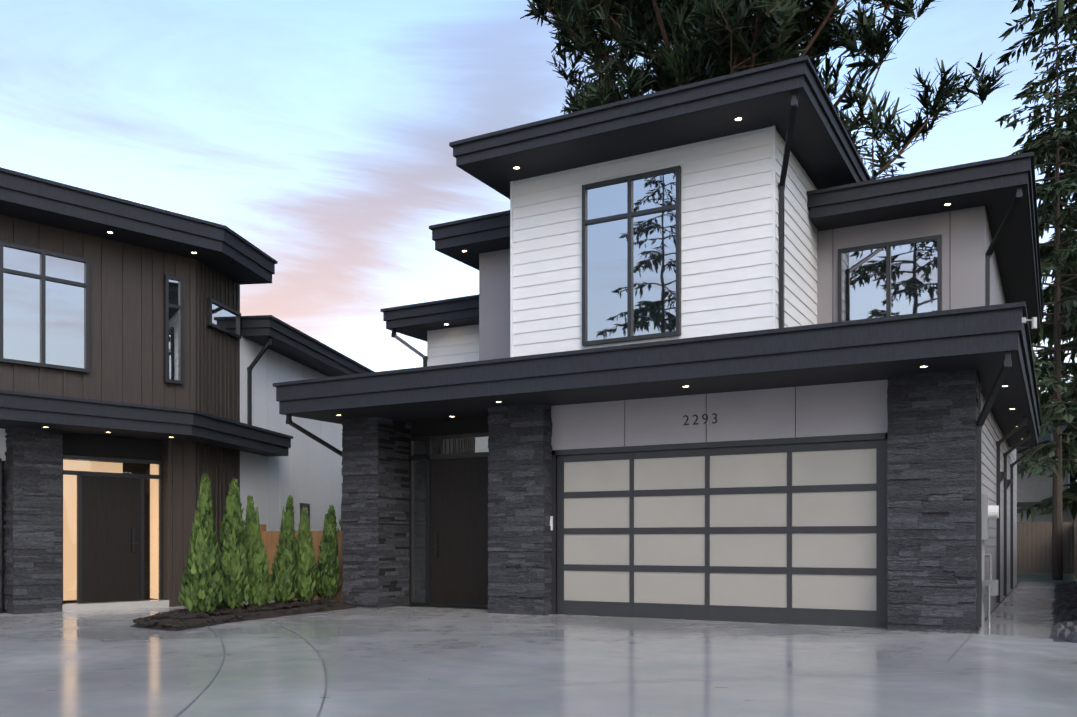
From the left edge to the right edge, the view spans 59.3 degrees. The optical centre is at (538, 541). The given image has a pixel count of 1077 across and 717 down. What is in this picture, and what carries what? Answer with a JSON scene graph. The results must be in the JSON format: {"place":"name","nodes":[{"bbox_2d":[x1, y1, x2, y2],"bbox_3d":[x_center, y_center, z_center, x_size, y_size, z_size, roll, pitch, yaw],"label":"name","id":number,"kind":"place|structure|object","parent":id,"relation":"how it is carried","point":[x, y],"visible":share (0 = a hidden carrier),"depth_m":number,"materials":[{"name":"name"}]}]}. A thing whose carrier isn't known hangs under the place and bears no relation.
{"place":"outdoors","nodes":[
{"label":"outdoors","id":0,"kind":"place"},
{"bbox_2d":[0,215,194,612],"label":"neighbour walls","id":1,"kind":"structure","parent":0,"point":[126,323],"depth_m":16.00,"materials":[{"name":"brown wood"}]},
{"bbox_2d":[0,241,183,384],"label":"window frames","id":2,"kind":"structure","parent":1,"relation":"in","point":[43,277],"depth_m":15.29,"materials":[{"name":"black metal"}]},
{"bbox_2d":[3,246,178,379],"bbox_3d":[-7.252,-3.682,15.531,0.001,1.805,2.865,0,0,44],"label":"window glass","id":3,"kind":"object","parent":2,"relation":"in","point":[65,324],"visible":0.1,"depth_m":15.02,"materials":[{"name":"clear glass"}]},
{"bbox_2d":[63,455,162,602],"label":"front door","id":4,"kind":"structure","parent":1,"relation":"in","point":[110,537],"depth_m":15.97,"materials":[{"name":"black wood"}]},
{"bbox_2d":[0,200,346,455],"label":"neighbour soffits","id":5,"kind":"object","parent":1,"relation":"attached to","point":[228,267],"visible":0.28,"depth_m":15.97,"materials":[{"name":"black wood"}]},
{"bbox_2d":[42,231,196,437],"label":"recessed lights","id":6,"kind":"object","parent":5,"relation":"attached to","point":[107,431],"visible":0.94,"depth_m":15.32},
{"bbox_2d":[0,167,373,455],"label":"neighbour roof fascias","id":7,"kind":"object","parent":5,"relation":"attached to","point":[27,190],"visible":0.46,"depth_m":15.44,"materials":[{"name":"black metal"}]},
{"bbox_2d":[63,460,158,600],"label":"lit hall","id":8,"kind":"structure","parent":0,"point":[71,555],"depth_m":16.46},
{"bbox_2d":[63,459,159,603],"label":"door glass panels","id":9,"kind":"object","parent":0,"point":[76,516],"visible":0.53,"depth_m":15.88,"materials":[{"name":"clear glass"}]},
{"bbox_2d":[0,582,1076,716],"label":"concrete driveway","id":10,"kind":"structure","parent":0,"point":[269,669],"depth_m":8.47,"materials":[{"name":"grey concrete"}]},
{"bbox_2d":[0,458,1,611],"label":"neighbour garage door frame","id":11,"kind":"object","parent":10,"relation":"on","point":[0,534],"visible":1,"depth_m":14.79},
{"bbox_2d":[3,427,62,614],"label":"stone pillar","id":12,"kind":"structure","parent":10,"relation":"on","point":[32,525],"depth_m":14.85,"materials":[{"name":"grey stone"}]},
{"bbox_2d":[178,472,224,611],"bbox_3d":[-4.693,0.076,13.205,0.642,2.103,0.610,0,0,29],"label":"cedar hedge","id":13,"kind":"object","parent":10,"relation":"on","point":[201,588],"depth_m":13.08,"materials":[{"name":"green plant"}]},
{"bbox_2d":[63,259,342,603],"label":"neighbour walls","id":14,"kind":"structure","parent":10,"relation":"on","point":[308,470],"depth_m":18.94,"materials":[{"name":"white paint"}]},
{"bbox_2d":[247,337,271,424],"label":"neighbour downspouts","id":15,"kind":"object","parent":14,"relation":"attached to","point":[249,377],"visible":0.38,"depth_m":18.77,"materials":[{"name":"black metal"}]},
{"bbox_2d":[207,298,342,530],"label":"neighbour window frames","id":16,"kind":"structure","parent":14,"relation":"in","point":[210,301],"depth_m":17.79,"materials":[{"name":"black metal"}]},
{"bbox_2d":[212,303,237,334],"bbox_3d":[-5.450,-2.097,20.898,0.031,4.595,7.495,0,0,8],"label":"window glass","id":17,"kind":"object","parent":16,"relation":"in","point":[224,318],"visible":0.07,"depth_m":17.76,"materials":[{"name":"glass"}]},
{"bbox_2d":[217,478,251,608],"bbox_3d":[-4.518,0.093,13.912,0.564,2.068,0.552,0,0,29],"label":"cedar hedge","id":18,"kind":"object","parent":10,"relation":"on","point":[232,558],"depth_m":13.79,"materials":[{"name":"green plant"}]},
{"bbox_2d":[130,598,356,631],"bbox_3d":[-4.400,1.037,14.246,1.358,0.174,4.721,0,0,18],"label":"garden bed","id":19,"kind":"object","parent":10,"relation":"on","point":[175,620],"visible":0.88,"depth_m":13.39,"materials":[{"name":"brown soil"}]},
{"bbox_2d":[244,496,275,605],"bbox_3d":[-4.314,0.206,14.472,0.524,1.842,0.534,0,0,29],"label":"cedar hedge","id":20,"kind":"object","parent":10,"relation":"on","point":[259,575],"depth_m":14.34,"materials":[{"name":"green plant"}]},
{"bbox_2d":[270,495,299,602],"bbox_3d":[-4.082,0.182,15.209,0.484,1.890,0.492,0,0,29],"label":"cedar hedge","id":21,"kind":"object","parent":10,"relation":"on","point":[285,571],"depth_m":15.11,"materials":[{"name":"green plant"}]},
{"bbox_2d":[292,507,319,601],"bbox_3d":[-3.900,0.276,15.714,0.553,1.704,0.533,0,0,29],"label":"cedar hedge","id":22,"kind":"object","parent":10,"relation":"on","point":[308,583],"depth_m":15.59,"materials":[{"name":"green plant"}]},
{"bbox_2d":[316,505,341,599],"bbox_3d":[-3.675,0.240,16.433,0.507,1.775,0.511,0,0,29],"label":"cedar hedge","id":23,"kind":"object","parent":10,"relation":"on","point":[327,565],"depth_m":16.34,"materials":[{"name":"green plant"}]},
{"bbox_2d":[7,595,1073,716],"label":"driveway joints","id":24,"kind":"object","parent":10,"relation":"on","point":[491,643],"visible":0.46,"depth_m":8.64,"materials":[{"name":"concrete"}]},
{"bbox_2d":[342,369,980,633],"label":"stone columns","id":25,"kind":"structure","parent":10,"relation":"on","point":[931,494],"depth_m":14.45,"materials":[{"name":"grey stone"}]},
{"bbox_2d":[550,516,552,529],"bbox_3d":[0.199,-0.282,14.641,0.045,0.220,0.020,0,0,29],"label":"house keypad","id":26,"kind":"object","parent":25,"relation":"attached to","point":[551,521],"visible":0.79,"depth_m":14.63,"materials":[{"name":"white plastic"}]},
{"bbox_2d":[0,0,1076,414],"label":"sky","id":27,"kind":"structure","parent":0,"point":[319,133],"materials":[{"name":"blue"}]},
{"bbox_2d":[561,18,638,87],"bbox_3d":[3.064,-11.172,39.953,8.397,24.598,7.864,0,0,-9],"label":"foliage","id":28,"kind":"object","parent":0,"point":[613,77],"depth_m":39.63,"materials":[{"name":"green plant"}]},
{"bbox_2d":[427,125,817,365],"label":"siding wall","id":29,"kind":"structure","parent":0,"point":[729,235],"depth_m":13.47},
{"bbox_2d":[582,165,941,345],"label":"window frames","id":30,"kind":"structure","parent":29,"relation":"attached to","point":[629,214],"depth_m":13.80,"materials":[{"name":"black metal"}]},
{"bbox_2d":[586,171,936,340],"bbox_3d":[3.341,-4.102,14.094,5.226,2.325,0.934,0,0,-11],"label":"window glass","id":31,"kind":"object","parent":30,"relation":"in","point":[913,278],"depth_m":13.89,"materials":[{"name":"glass"}]},
{"bbox_2d":[273,55,1043,445],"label":"house roof fascias","id":32,"kind":"object","parent":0,"point":[943,333],"visible":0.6,"depth_m":13.02,"materials":[{"name":"black metal"}]},
{"bbox_2d":[1022,317,1036,328],"bbox_3d":[5.412,-2.408,10.429,0.147,0.130,0.060,0,0,29],"label":"house security camera","id":33,"kind":"object","parent":32,"relation":"attached to","point":[1033,320],"visible":1,"depth_m":10.40,"materials":[{"name":"white plastic"}]},
{"bbox_2d":[282,88,1038,447],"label":"house soffits","id":34,"kind":"object","parent":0,"point":[816,154],"visible":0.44,"depth_m":13.72,"materials":[{"name":"black wood"}]},
{"bbox_2d":[336,117,1022,439],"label":"recessed lights","id":35,"kind":"object","parent":34,"relation":"attached to","point":[689,386],"visible":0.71,"depth_m":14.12},
{"bbox_2d":[379,380,1015,597],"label":"house ground floor walls","id":36,"kind":"structure","parent":0,"point":[851,408],"depth_m":13.49,"materials":[{"name":"grey paint"}]},
{"bbox_2d":[409,432,488,607],"bbox_3d":[-1.478,-0.357,16.331,1.850,2.970,0.120,0,0,29],"label":"front door","id":37,"kind":"structure","parent":36,"relation":"in","point":[457,553],"depth_m":16.32,"materials":[{"name":"black wood"}]},
{"bbox_2d":[413,436,488,602],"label":"door glass panels","id":38,"kind":"object","parent":37,"relation":"in","point":[460,445],"visible":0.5,"depth_m":16.68,"materials":[{"name":"grey glass"}]},
{"bbox_2d":[683,413,716,424],"bbox_3d":[2.307,-1.744,13.508,0.507,0.147,0.012,0,0,29],"label":"house number","id":39,"kind":"object","parent":36,"relation":"attached to","point":[706,419],"visible":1,"depth_m":13.48,"materials":[{"name":"black metal"}]},
{"bbox_2d":[550,433,887,627],"bbox_3d":[2.406,-0.142,13.504,5.040,2.540,0.100,0,0,29],"label":"garage door frame","id":40,"kind":"object","parent":36,"relation":"attached to","point":[789,614],"visible":0.85,"depth_m":13.38,"materials":[{"name":"black metal"}]},
{"bbox_2d":[564,448,875,610],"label":"garage door panels","id":41,"kind":"object","parent":40,"relation":"in","point":[843,550],"visible":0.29,"depth_m":13.37,"materials":[{"name":"white glass"}]},
{"bbox_2d":[980,393,1016,618],"bbox_3d":[9.082,-0.487,18.505,0.014,3.230,14.250,0,0,29],"label":"house siding","id":42,"kind":"object","parent":36,"relation":"attached to","point":[992,434],"visible":0.48,"depth_m":16.24,"materials":[{"name":"white wood"}]},
{"bbox_2d":[982,494,998,625],"bbox_3d":[5.983,0.253,12.591,0.250,1.750,0.300,0,0,29],"label":"electric meter","id":43,"kind":"object","parent":42,"relation":"attached to","point":[989,511],"visible":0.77,"depth_m":12.49,"materials":[{"name":"grey metal"}]},
{"bbox_2d":[983,553,998,627],"bbox_3d":[5.939,0.643,12.501,0.240,0.968,0.336,0,0,29],"label":"gas meter","id":44,"kind":"object","parent":42,"relation":"attached to","point":[990,586],"visible":0.96,"depth_m":12.39,"materials":[{"name":"grey metal"}]},
{"bbox_2d":[1000,471,1012,488],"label":"house wall sconces","id":45,"kind":"object","parent":42,"relation":"attached to","point":[1003,475],"visible":0.6,"depth_m":16.69,"materials":[{"name":"black metal"}]},
{"bbox_2d":[407,568,1076,642],"bbox_3d":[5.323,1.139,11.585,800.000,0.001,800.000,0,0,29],"label":"walkway","id":46,"kind":"structure","parent":0,"point":[1031,577],"depth_m":28.38,"materials":[{"name":"grey concrete"}]},
{"bbox_2d":[260,524,342,602],"bbox_3d":[-4.198,0.297,17.230,2.474,1.660,0.140,0,0,29],"label":"cedar fence","id":47,"kind":"object","parent":46,"relation":"on","point":[270,540],"visible":0.12,"depth_m":17.15,"materials":[{"name":"brown wood"}]},
{"bbox_2d":[338,511,342,530],"bbox_3d":[-3.800,-0.975,21.375,1.697,4.204,1.704,0,0,29],"label":"cedar","id":48,"kind":"object","parent":46,"relation":"on","point":[340,524],"depth_m":21.21,"materials":[{"name":"green plant"}]},
{"bbox_2d":[286,92,1033,626],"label":"downspouts","id":49,"kind":"object","parent":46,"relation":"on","point":[998,384],"visible":0.85,"depth_m":12.91,"materials":[{"name":"black metal"}]},
{"bbox_2d":[995,0,1076,579],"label":"tree","id":50,"kind":"object","parent":46,"relation":"on","point":[1045,191],"depth_m":27.72,"materials":[{"name":"green plant"}]},
{"bbox_2d":[996,0,1076,521],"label":"tree","id":51,"kind":"object","parent":46,"relation":"on","point":[1069,493],"depth_m":38.66,"materials":[{"name":"green plant"}]},
{"bbox_2d":[1012,0,1076,418],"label":"tree","id":52,"kind":"object","parent":46,"relation":"on","point":[1060,49],"depth_m":49.60,"materials":[{"name":"green plant"}]},
{"bbox_2d":[1017,522,1073,573],"bbox_3d":[20.420,0.212,30.688,16.095,1.770,0.020,0,0,29],"label":"fence","id":53,"kind":"object","parent":46,"relation":"on","point":[1040,547],"visible":0.21,"depth_m":32.44,"materials":[{"name":"brown wood"}]},
{"bbox_2d":[1016,421,1076,567],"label":"house","id":54,"kind":"structure","parent":46,"relation":"on","point":[1032,489],"depth_m":40.44,"materials":[{"name":"white plastic"}]},
{"bbox_2d":[1038,1,1076,514],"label":"tree","id":55,"kind":"object","parent":46,"relation":"on","point":[1069,258],"depth_m":36.98,"materials":[{"name":"green plant"}]},
{"bbox_2d":[1049,581,1076,642],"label":"rock bed","id":56,"kind":"object","parent":46,"relation":"on","point":[1064,628],"visible":0.98,"depth_m":13.86,"materials":[{"name":"grey stone"}]},
{"bbox_2d":[1049,27,1076,340],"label":"tree","id":57,"kind":"object","parent":46,"relation":"on","point":[1063,29],"depth_m":41.53,"materials":[{"name":"green plant"}]},
{"bbox_2d":[1074,519,1076,578],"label":"side yard cedar fence","id":58,"kind":"object","parent":46,"relation":"on","point":[1075,547],"visible":1,"depth_m":28.91,"materials":[{"name":"brown wood"}]},
{"bbox_2d":[479,206,1005,360],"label":"grey house panel walls","id":59,"kind":"structure","parent":0,"point":[966,238],"depth_m":14.73,"materials":[{"name":"grey paint"}]},
{"bbox_2d":[520,0,1018,177],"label":"tree","id":60,"kind":"object","parent":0,"point":[685,55],"depth_m":29.89,"materials":[{"name":"green plant"}]},
{"bbox_2d":[853,97,905,179],"bbox_3d":[10.360,-6.472,29.905,5.144,15.198,4.570,0,0,29],"label":"tree","id":61,"kind":"object","parent":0,"point":[881,148],"depth_m":29.77,"materials":[{"name":"green plant"}]},
{"bbox_2d":[1070,461,1076,486],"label":"house window glass","id":62,"kind":"object","parent":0,"point":[1072,479],"depth_m":39.77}
]}

